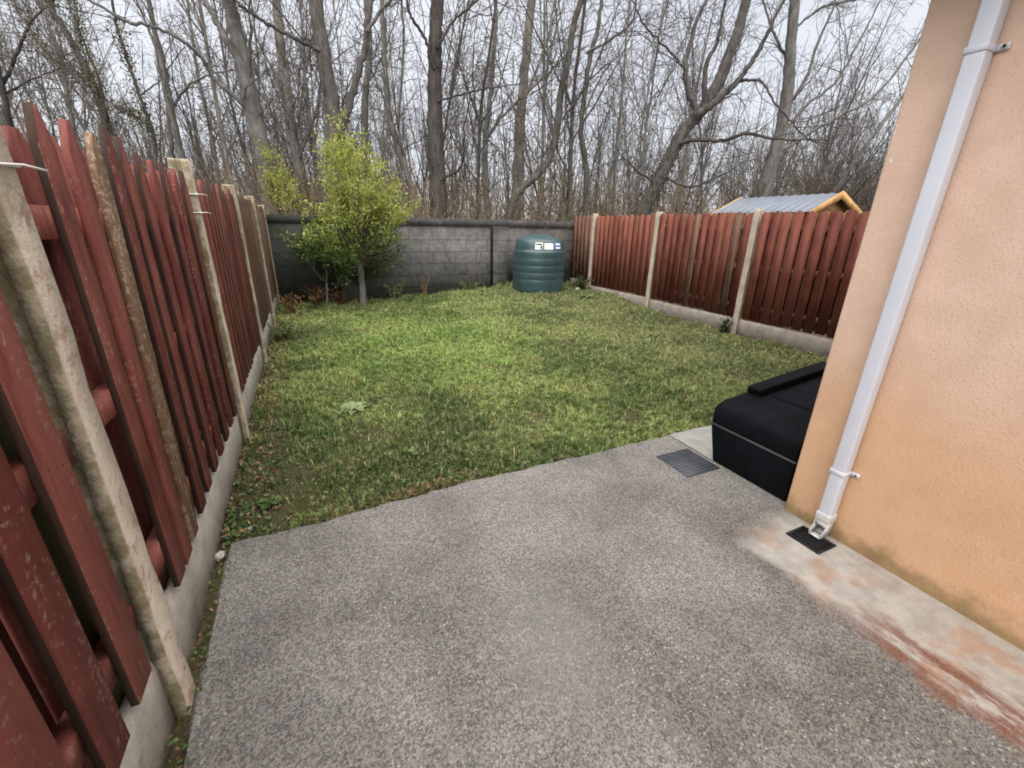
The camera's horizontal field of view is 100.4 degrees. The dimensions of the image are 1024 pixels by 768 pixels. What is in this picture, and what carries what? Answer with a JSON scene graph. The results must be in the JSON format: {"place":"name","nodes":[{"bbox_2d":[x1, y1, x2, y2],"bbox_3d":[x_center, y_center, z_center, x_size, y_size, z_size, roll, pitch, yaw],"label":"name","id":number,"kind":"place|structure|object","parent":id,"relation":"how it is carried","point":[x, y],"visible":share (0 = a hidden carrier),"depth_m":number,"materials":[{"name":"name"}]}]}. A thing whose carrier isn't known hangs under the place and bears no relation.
{"place":"outdoors","nodes":[
{"label":"outdoors","id":0,"kind":"place"},
{"bbox_2d":[165,536,235,767],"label":"soil strip","id":1,"kind":"object","parent":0,"point":[212,596],"visible":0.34,"depth_m":1.83,"materials":[{"name":"soil"}]},
{"bbox_2d":[160,517,237,767],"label":"strip weeds","id":2,"kind":"object","parent":1,"relation":"on","point":[176,739],"visible":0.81,"depth_m":1.74,"materials":[{"name":"green plant"}]},
{"bbox_2d":[271,469,487,533],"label":"dead grass","id":3,"kind":"structure","parent":0,"point":[411,490],"depth_m":2.87,"materials":[{"name":"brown plant"}]},
{"bbox_2d":[0,0,930,220],"label":"sky","id":4,"kind":"structure","parent":0,"point":[915,13],"materials":[{"name":"white"}]},
{"bbox_2d":[220,280,827,550],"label":"grass","id":5,"kind":"structure","parent":0,"point":[406,307],"depth_m":5.10,"materials":[{"name":"green plant"}]},
{"bbox_2d":[169,297,397,767],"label":"leaf litter","id":6,"kind":"object","parent":5,"relation":"on","point":[227,528],"visible":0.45,"depth_m":3.22,"materials":[{"name":"brown plant"}]},
{"bbox_2d":[267,321,302,340],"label":"weeds","id":7,"kind":"object","parent":5,"relation":"on","point":[282,333],"depth_m":6.43,"materials":[{"name":"plant"}]},
{"bbox_2d":[288,230,327,306],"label":"evergreen shrub","id":8,"kind":"object","parent":5,"relation":"on","point":[313,247],"visible":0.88,"depth_m":8.45,"materials":[{"name":"green plant"}]},
{"bbox_2d":[279,105,421,306],"bbox_3d":[-3.275,-3.347,8.470,2.585,3.782,3.643,-8,22,-24],"label":"evergreen shrub","id":9,"kind":"object","parent":5,"relation":"on","point":[357,212],"visible":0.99,"depth_m":8.36,"materials":[{"name":"green plant"}]},
{"bbox_2d":[221,374,637,545],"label":"clover weeds","id":10,"kind":"object","parent":5,"relation":"on","point":[233,515],"visible":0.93,"depth_m":3.18,"materials":[{"name":"green plant"}]},
{"bbox_2d":[513,234,564,293],"bbox_3d":[0.657,-2.992,10.551,1.270,1.366,1.270,-8,22,-24],"label":"oil tank","id":11,"kind":"object","parent":5,"relation":"on","point":[538,262],"visible":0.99,"depth_m":10.08,"materials":[{"name":"plastic"}]},
{"bbox_2d":[183,425,1023,767],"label":"concrete slab","id":12,"kind":"structure","parent":0,"point":[639,605],"depth_m":1.86,"materials":[{"name":"grey concrete"}]},
{"bbox_2d":[656,448,719,477],"bbox_3d":[1.366,0.608,3.317,0.330,0.007,0.330,-8,22,-24],"label":"drain cover","id":13,"kind":"object","parent":12,"relation":"on","point":[686,462],"visible":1,"depth_m":3.30,"materials":[{"name":"metal"}]},
{"bbox_2d":[710,361,826,500],"bbox_3d":[2.301,0.288,3.289,1.373,0.661,0.668,-8,22,-24],"label":"coal bunker","id":14,"kind":"object","parent":12,"relation":"on","point":[759,430],"visible":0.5,"depth_m":3.08,"materials":[{"name":"black plastic"}]},
{"bbox_2d":[786,525,835,554],"bbox_3d":[1.755,0.914,2.506,0.165,0.010,0.190,-8,22,-24],"label":"drain grate","id":15,"kind":"object","parent":12,"relation":"on","point":[803,536],"visible":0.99,"depth_m":2.50,"materials":[{"name":"black metal"}]},
{"bbox_2d":[597,281,832,338],"bbox_3d":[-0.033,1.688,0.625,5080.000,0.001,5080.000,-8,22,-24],"label":"ground","id":16,"kind":"structure","parent":0,"point":[721,314],"depth_m":9.92,"materials":[{"name":"brown plant"}]},
{"bbox_2d":[0,0,58,144],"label":"bare sapling","id":17,"kind":"object","parent":16,"relation":"on","point":[21,123],"visible":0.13,"depth_m":17.84,"materials":[{"name":"brown plant"}]},
{"bbox_2d":[0,6,58,125],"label":"bare sapling","id":18,"kind":"object","parent":16,"relation":"on","point":[19,101],"visible":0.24,"depth_m":15.19,"materials":[{"name":"brown plant"}]},
{"bbox_2d":[1,0,89,146],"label":"bare sapling","id":19,"kind":"object","parent":16,"relation":"on","point":[36,71],"visible":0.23,"depth_m":21.16,"materials":[{"name":"brown plant"}]},
{"bbox_2d":[0,0,105,154],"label":"bare sapling","id":20,"kind":"object","parent":16,"relation":"on","point":[68,100],"visible":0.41,"depth_m":15.27,"materials":[{"name":"grey plant"}]},
{"bbox_2d":[0,0,114,127],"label":"bare tree","id":21,"kind":"object","parent":16,"relation":"on","point":[5,106],"visible":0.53,"depth_m":12.69,"materials":[{"name":"brown plant"}]},
{"bbox_2d":[1,0,132,157],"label":"bare sapling","id":22,"kind":"object","parent":16,"relation":"on","point":[80,145],"visible":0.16,"depth_m":19.91,"materials":[{"name":"brown plant"}]},
{"bbox_2d":[0,0,150,168],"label":"bare sapling","id":23,"kind":"object","parent":16,"relation":"on","point":[80,89],"visible":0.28,"depth_m":14.06,"materials":[{"name":"brown plant"}]},
{"bbox_2d":[0,0,150,148],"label":"bare sapling","id":24,"kind":"object","parent":16,"relation":"on","point":[73,107],"visible":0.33,"depth_m":17.10,"materials":[{"name":"brown plant"}]},
{"bbox_2d":[0,0,157,169],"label":"bare tree","id":25,"kind":"object","parent":16,"relation":"on","point":[97,92],"visible":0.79,"depth_m":12.21,"materials":[{"name":"brown plant"}]},
{"bbox_2d":[53,0,224,172],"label":"bare tree","id":26,"kind":"object","parent":16,"relation":"on","point":[124,51],"visible":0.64,"depth_m":12.81,"materials":[{"name":"brown plant"}]},
{"bbox_2d":[0,101,279,767],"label":"garden fence","id":27,"kind":"object","parent":16,"relation":"on","point":[139,305],"visible":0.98,"depth_m":1.37,"materials":[{"name":"wood"}]},
{"bbox_2d":[106,41,195,165],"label":"bare sapling","id":28,"kind":"object","parent":16,"relation":"on","point":[159,99],"visible":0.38,"depth_m":29.18,"materials":[{"name":"brown plant"}]},
{"bbox_2d":[34,0,323,215],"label":"bare tree","id":29,"kind":"object","parent":16,"relation":"on","point":[249,102],"visible":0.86,"depth_m":9.47,"materials":[{"name":"grey plant"}]},
{"bbox_2d":[102,0,269,182],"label":"bare tree","id":30,"kind":"object","parent":16,"relation":"on","point":[171,122],"visible":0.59,"depth_m":11.75,"materials":[{"name":"brown plant"}]},
{"bbox_2d":[162,0,261,189],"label":"bare tree","id":31,"kind":"object","parent":16,"relation":"on","point":[213,139],"visible":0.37,"depth_m":14.73,"materials":[{"name":"brown plant"}]},
{"bbox_2d":[141,0,284,201],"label":"bare sapling","id":32,"kind":"object","parent":16,"relation":"on","point":[201,24],"visible":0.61,"depth_m":12.14,"materials":[{"name":"brown plant"}]},
{"bbox_2d":[172,0,309,201],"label":"bare sapling","id":33,"kind":"object","parent":16,"relation":"on","point":[233,116],"visible":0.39,"depth_m":13.68,"materials":[{"name":"plant"}]},
{"bbox_2d":[157,0,332,214],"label":"bare sapling","id":34,"kind":"object","parent":16,"relation":"on","point":[238,126],"visible":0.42,"depth_m":10.79,"materials":[{"name":"brown plant"}]},
{"bbox_2d":[181,1,308,210],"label":"bare sapling","id":35,"kind":"object","parent":16,"relation":"on","point":[272,119],"visible":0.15,"depth_m":18.78,"materials":[{"name":"brown plant"}]},
{"bbox_2d":[252,139,307,212],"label":"evergreen shrub","id":36,"kind":"object","parent":16,"relation":"on","point":[280,180],"visible":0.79,"depth_m":10.19,"materials":[{"name":"green plant"}]},
{"bbox_2d":[243,0,341,213],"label":"bare sapling","id":37,"kind":"object","parent":16,"relation":"on","point":[301,74],"visible":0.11,"depth_m":16.63,"materials":[{"name":"brown plant"}]},
{"bbox_2d":[233,0,355,213],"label":"bare tree","id":38,"kind":"object","parent":16,"relation":"on","point":[292,136],"visible":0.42,"depth_m":11.93,"materials":[{"name":"brown plant"}]},
{"bbox_2d":[238,0,355,210],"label":"bare sapling","id":39,"kind":"object","parent":16,"relation":"on","point":[312,125],"visible":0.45,"depth_m":11.89,"materials":[{"name":"plant"}]},
{"bbox_2d":[265,28,340,201],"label":"bare sapling","id":40,"kind":"object","parent":16,"relation":"on","point":[300,100],"visible":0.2,"depth_m":16.45,"materials":[{"name":"plant"}]},
{"bbox_2d":[223,0,393,159],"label":"bare sapling","id":41,"kind":"object","parent":16,"relation":"on","point":[338,92],"visible":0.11,"depth_m":17.90,"materials":[{"name":"brown plant"}]},
{"bbox_2d":[195,0,432,210],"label":"bare tree","id":42,"kind":"object","parent":16,"relation":"on","point":[320,47],"visible":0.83,"depth_m":10.28,"materials":[{"name":"brown plant"}]},
{"bbox_2d":[263,0,384,200],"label":"bare sapling","id":43,"kind":"object","parent":16,"relation":"on","point":[305,81],"visible":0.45,"depth_m":14.23,"materials":[{"name":"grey plant"}]},
{"bbox_2d":[308,0,394,176],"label":"bare sapling","id":44,"kind":"object","parent":16,"relation":"on","point":[343,82],"visible":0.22,"depth_m":21.12,"materials":[{"name":"grey plant"}]},
{"bbox_2d":[317,0,424,195],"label":"bare tree","id":45,"kind":"object","parent":16,"relation":"on","point":[364,105],"visible":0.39,"depth_m":13.21,"materials":[{"name":"brown plant"}]},
{"bbox_2d":[300,0,458,199],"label":"bare sapling","id":46,"kind":"object","parent":16,"relation":"on","point":[383,138],"visible":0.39,"depth_m":17.30,"materials":[{"name":"brown plant"}]},
{"bbox_2d":[342,1,419,201],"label":"bare sapling","id":47,"kind":"object","parent":16,"relation":"on","point":[391,86],"visible":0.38,"depth_m":24.80,"materials":[{"name":"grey plant"}]},
{"bbox_2d":[337,0,451,216],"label":"bare tree","id":48,"kind":"object","parent":16,"relation":"on","point":[397,138],"visible":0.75,"depth_m":11.82,"materials":[{"name":"grey plant"}]},
{"bbox_2d":[394,29,445,191],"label":"bare sapling","id":49,"kind":"object","parent":16,"relation":"on","point":[417,115],"visible":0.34,"depth_m":33.65,"materials":[{"name":"brown plant"}]},
{"bbox_2d":[266,213,580,303],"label":"block wall","id":50,"kind":"structure","parent":16,"relation":"on","point":[425,241],"depth_m":10.24,"materials":[{"name":"grey concrete"}]},
{"bbox_2d":[388,0,483,216],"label":"bare sapling","id":51,"kind":"object","parent":16,"relation":"on","point":[415,146],"visible":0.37,"depth_m":24.67,"materials":[{"name":"brown plant"}]},
{"bbox_2d":[408,105,477,217],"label":"bare sapling","id":52,"kind":"object","parent":16,"relation":"on","point":[447,162],"visible":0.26,"depth_m":16.84,"materials":[{"name":"brown plant"}]},
{"bbox_2d":[17,121,869,287],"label":"undergrowth","id":53,"kind":"object","parent":16,"relation":"on","point":[311,214],"visible":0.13,"depth_m":11.96,"materials":[{"name":"plant"}]},
{"bbox_2d":[248,134,706,248],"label":"bramble leaves","id":54,"kind":"object","parent":53,"relation":"on","point":[298,211],"visible":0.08,"depth_m":11.56,"materials":[{"name":"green plant"}]},
{"bbox_2d":[420,52,488,217],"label":"bare sapling","id":55,"kind":"object","parent":16,"relation":"on","point":[450,152],"visible":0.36,"depth_m":23.16,"materials":[{"name":"grey plant"}]},
{"bbox_2d":[0,5,910,240],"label":"wood","id":56,"kind":"object","parent":16,"relation":"on","point":[194,138],"visible":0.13,"depth_m":35.08,"materials":[{"name":"brown wood"}]},
{"bbox_2d":[389,0,521,213],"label":"bare sapling","id":57,"kind":"object","parent":16,"relation":"on","point":[454,68],"visible":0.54,"depth_m":14.36,"materials":[{"name":"brown plant"}]},
{"bbox_2d":[421,23,504,217],"bbox_3d":[-2.419,-13.241,23.805,4.008,11.828,4.814,17,25,37],"label":"bare sapling","id":58,"kind":"object","parent":16,"relation":"on","point":[461,170],"visible":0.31,"depth_m":22.90,"materials":[{"name":"grey plant"}]},
{"bbox_2d":[391,0,541,219],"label":"bare sapling","id":59,"kind":"object","parent":16,"relation":"on","point":[480,120],"visible":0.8,"depth_m":11.63,"materials":[{"name":"brown plant"}]},
{"bbox_2d":[444,6,505,214],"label":"bare sapling","id":60,"kind":"object","parent":16,"relation":"on","point":[474,116],"visible":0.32,"depth_m":28.98,"materials":[{"name":"brown plant"}]},
{"bbox_2d":[396,0,559,218],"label":"bare tree","id":61,"kind":"object","parent":16,"relation":"on","point":[434,127],"visible":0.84,"depth_m":11.26,"materials":[{"name":"brown plant"}]},
{"bbox_2d":[445,77,512,210],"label":"bare sapling","id":62,"kind":"object","parent":16,"relation":"on","point":[489,174],"visible":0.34,"depth_m":22.15,"materials":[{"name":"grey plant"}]},
{"bbox_2d":[457,2,574,220],"bbox_3d":[0.291,-6.676,12.501,3.138,7.495,3.611,4,21,11],"label":"bare sapling","id":63,"kind":"object","parent":16,"relation":"on","point":[518,135],"visible":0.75,"depth_m":12.05,"materials":[{"name":"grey plant"}]},
{"bbox_2d":[461,0,599,219],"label":"bare tree","id":64,"kind":"object","parent":16,"relation":"on","point":[486,131],"visible":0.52,"depth_m":13.35,"materials":[{"name":"brown plant"}]},
{"bbox_2d":[487,0,591,220],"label":"bare tree","id":65,"kind":"object","parent":16,"relation":"on","point":[531,4],"visible":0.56,"depth_m":13.50,"materials":[{"name":"brown plant"}]},
{"bbox_2d":[444,0,643,219],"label":"bare tree","id":66,"kind":"object","parent":16,"relation":"on","point":[532,179],"visible":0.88,"depth_m":11.90,"materials":[{"name":"brown plant"}]},
{"bbox_2d":[526,30,585,219],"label":"bare sapling","id":67,"kind":"object","parent":16,"relation":"on","point":[551,127],"visible":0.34,"depth_m":18.98,"materials":[{"name":"brown plant"}]},
{"bbox_2d":[487,0,633,220],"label":"bare sapling","id":68,"kind":"object","parent":16,"relation":"on","point":[544,71],"visible":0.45,"depth_m":14.48,"materials":[{"name":"brown plant"}]},
{"bbox_2d":[520,0,618,220],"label":"bare sapling","id":69,"kind":"object","parent":16,"relation":"on","point":[564,149],"visible":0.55,"depth_m":12.76,"materials":[{"name":"brown plant"}]},
{"bbox_2d":[496,0,656,229],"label":"bare sapling","id":70,"kind":"object","parent":16,"relation":"on","point":[570,131],"visible":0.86,"depth_m":11.40,"materials":[{"name":"brown plant"}]},
{"bbox_2d":[557,10,641,214],"bbox_3d":[5.605,-14.671,27.132,6.319,12.494,5.180,-11,24,-30],"label":"bare sapling","id":71,"kind":"object","parent":16,"relation":"on","point":[603,127],"visible":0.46,"depth_m":26.57,"materials":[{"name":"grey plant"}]},
{"bbox_2d":[541,0,678,218],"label":"bare tree","id":72,"kind":"object","parent":16,"relation":"on","point":[581,138],"visible":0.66,"depth_m":12.98,"materials":[{"name":"brown plant"}]},
{"bbox_2d":[576,21,683,212],"bbox_3d":[6.166,-13.179,23.952,4.970,11.927,5.215,-8,22,-23],"label":"bare sapling","id":73,"kind":"object","parent":16,"relation":"on","point":[612,170],"visible":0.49,"depth_m":23.39,"materials":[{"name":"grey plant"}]},
{"bbox_2d":[593,36,669,214],"bbox_3d":[6.159,-12.774,24.358,5.477,10.877,3.778,-11,24,-30],"label":"bare sapling","id":74,"kind":"object","parent":16,"relation":"on","point":[627,158],"visible":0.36,"depth_m":23.83,"materials":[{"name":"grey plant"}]},
{"bbox_2d":[603,94,664,215],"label":"bare sapling","id":75,"kind":"object","parent":16,"relation":"on","point":[640,140],"visible":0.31,"depth_m":28.75,"materials":[{"name":"brown plant"}]},
{"bbox_2d":[572,173,703,271],"bbox_3d":[4.568,-5.038,14.921,7.029,4.061,6.411,11,23,26],"label":"bare bush","id":76,"kind":"object","parent":16,"relation":"on","point":[629,205],"visible":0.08,"depth_m":13.35,"materials":[{"name":"brown plant"}]},
{"bbox_2d":[609,80,682,216],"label":"bare sapling","id":77,"kind":"object","parent":16,"relation":"on","point":[637,164],"visible":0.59,"depth_m":19.82,"materials":[{"name":"brown plant"}]},
{"bbox_2d":[553,0,744,233],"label":"bare sapling","id":78,"kind":"object","parent":16,"relation":"on","point":[620,117],"visible":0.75,"depth_m":12.38,"materials":[{"name":"brown plant"}]},
{"bbox_2d":[585,0,735,214],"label":"bare sapling","id":79,"kind":"object","parent":16,"relation":"on","point":[655,57],"visible":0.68,"depth_m":13.84,"materials":[{"name":"grey plant"}]},
{"bbox_2d":[656,22,708,207],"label":"bare sapling","id":80,"kind":"object","parent":16,"relation":"on","point":[673,128],"visible":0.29,"depth_m":29.77,"materials":[{"name":"brown plant"}]},
{"bbox_2d":[633,0,761,212],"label":"bare sapling","id":81,"kind":"object","parent":16,"relation":"on","point":[682,96],"visible":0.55,"depth_m":17.39,"materials":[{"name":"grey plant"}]},
{"bbox_2d":[642,0,763,212],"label":"bare sapling","id":82,"kind":"object","parent":16,"relation":"on","point":[696,152],"visible":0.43,"depth_m":21.99,"materials":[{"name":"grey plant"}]},
{"bbox_2d":[662,1,763,214],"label":"bare sapling","id":83,"kind":"object","parent":16,"relation":"on","point":[704,145],"visible":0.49,"depth_m":20.15,"materials":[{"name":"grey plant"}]},
{"bbox_2d":[570,209,869,356],"bbox_3d":[3.309,-2.318,8.580,0.121,2.150,7.765,-8,22,-24],"label":"garden fence","id":84,"kind":"object","parent":16,"relation":"on","point":[795,271],"visible":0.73,"depth_m":7.36,"materials":[{"name":"wood"}]},
{"bbox_2d":[586,0,867,279],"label":"bare tree","id":85,"kind":"object","parent":16,"relation":"on","point":[711,99],"visible":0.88,"depth_m":12.75,"materials":[{"name":"brown plant"}]},
{"bbox_2d":[709,59,792,204],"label":"bare sapling","id":86,"kind":"object","parent":16,"relation":"on","point":[752,144],"visible":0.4,"depth_m":22.31,"materials":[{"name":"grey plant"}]},
{"bbox_2d":[683,151,884,214],"bbox_3d":[11.248,-7.123,18.214,6.551,4.778,7.716,0,20,-4],"label":"bare bush","id":87,"kind":"object","parent":16,"relation":"on","point":[846,185],"visible":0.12,"depth_m":16.52,"materials":[{"name":"brown plant"}]},
{"bbox_2d":[696,139,882,211],"bbox_3d":[11.042,-6.957,17.109,6.821,5.489,9.726,7,21,14],"label":"bare bush","id":88,"kind":"object","parent":16,"relation":"on","point":[863,192],"visible":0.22,"depth_m":16.06,"materials":[{"name":"brown plant"}]},
{"bbox_2d":[725,25,859,197],"bbox_3d":[17.440,-15.329,28.732,5.110,13.118,6.674,-19,26,-35],"label":"bare sapling","id":89,"kind":"object","parent":16,"relation":"on","point":[765,156],"visible":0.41,"depth_m":28.04,"materials":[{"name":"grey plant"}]},
{"bbox_2d":[713,137,874,203],"bbox_3d":[14.924,-8.621,20.910,7.711,6.151,10.995,-6,21,-18],"label":"bare bush","id":90,"kind":"object","parent":16,"relation":"on","point":[802,171],"visible":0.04,"depth_m":19.53,"materials":[{"name":"brown plant"}]},
{"bbox_2d":[725,141,874,210],"bbox_3d":[13.836,-6.716,18.014,9.841,5.972,8.975,14,24,31],"label":"bare bush","id":91,"kind":"object","parent":16,"relation":"on","point":[806,184],"visible":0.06,"depth_m":16.16,"materials":[{"name":"brown plant"}]},
{"bbox_2d":[743,109,883,206],"bbox_3d":[18.228,-9.839,22.690,12.055,7.245,11.655,8,22,19],"label":"bare bush","id":92,"kind":"object","parent":16,"relation":"on","point":[805,166],"visible":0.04,"depth_m":21.11,"materials":[{"name":"brown plant"}]},
{"bbox_2d":[752,157,876,211],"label":"bare bush","id":93,"kind":"object","parent":16,"relation":"on","point":[824,172],"visible":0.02,"depth_m":16.71,"materials":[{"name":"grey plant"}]},
{"bbox_2d":[728,0,928,197],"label":"bare tree","id":94,"kind":"object","parent":16,"relation":"on","point":[788,84],"visible":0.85,"depth_m":14.94,"materials":[{"name":"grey plant"}]},
{"bbox_2d":[789,143,876,209],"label":"bare bush","id":95,"kind":"object","parent":16,"relation":"on","point":[824,176],"visible":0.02,"depth_m":16.21,"materials":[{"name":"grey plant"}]},
{"bbox_2d":[791,60,899,192],"bbox_3d":[17.548,-11.808,24.139,3.826,9.640,4.707,7,21,15],"label":"bare sapling","id":96,"kind":"object","parent":16,"relation":"on","point":[836,130],"visible":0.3,"depth_m":23.30,"materials":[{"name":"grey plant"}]},
{"bbox_2d":[794,1,904,190],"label":"bare sapling","id":97,"kind":"object","parent":16,"relation":"on","point":[832,124],"visible":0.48,"depth_m":21.60,"materials":[{"name":"brown plant"}]},
{"bbox_2d":[780,0,922,192],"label":"bare sapling","id":98,"kind":"object","parent":16,"relation":"on","point":[824,127],"visible":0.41,"depth_m":26.92,"materials":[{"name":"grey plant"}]},
{"bbox_2d":[810,107,892,211],"bbox_3d":[17.698,-7.971,18.317,10.995,6.878,7.711,-10,23,-27],"label":"bare bush","id":99,"kind":"object","parent":16,"relation":"on","point":[844,157],"visible":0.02,"depth_m":17.63,"materials":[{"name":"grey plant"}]},
{"bbox_2d":[785,13,921,203],"bbox_3d":[14.772,-9.925,16.627,6.078,11.261,3.338,1,20,-1],"label":"bare tree","id":100,"kind":"object","parent":16,"relation":"on","point":[862,150],"visible":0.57,"depth_m":16.33,"materials":[{"name":"brown plant"}]},
{"bbox_2d":[833,82,901,199],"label":"bare sapling","id":101,"kind":"object","parent":16,"relation":"on","point":[867,139],"visible":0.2,"depth_m":19.68,"materials":[{"name":"brown plant"}]},
{"bbox_2d":[785,0,1023,650],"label":"house","id":102,"kind":"structure","parent":16,"relation":"on","point":[932,503],"depth_m":1.96,"materials":[{"name":"paint"}]},
{"bbox_2d":[808,0,1011,539],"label":"downpipe","id":103,"kind":"object","parent":102,"relation":"attached to","point":[980,49],"visible":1,"depth_m":1.95,"materials":[{"name":"white plastic"}]},
{"bbox_2d":[706,191,862,327],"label":"shed","id":104,"kind":"structure","parent":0,"point":[842,202],"depth_m":8.22,"materials":[{"name":"metal"}]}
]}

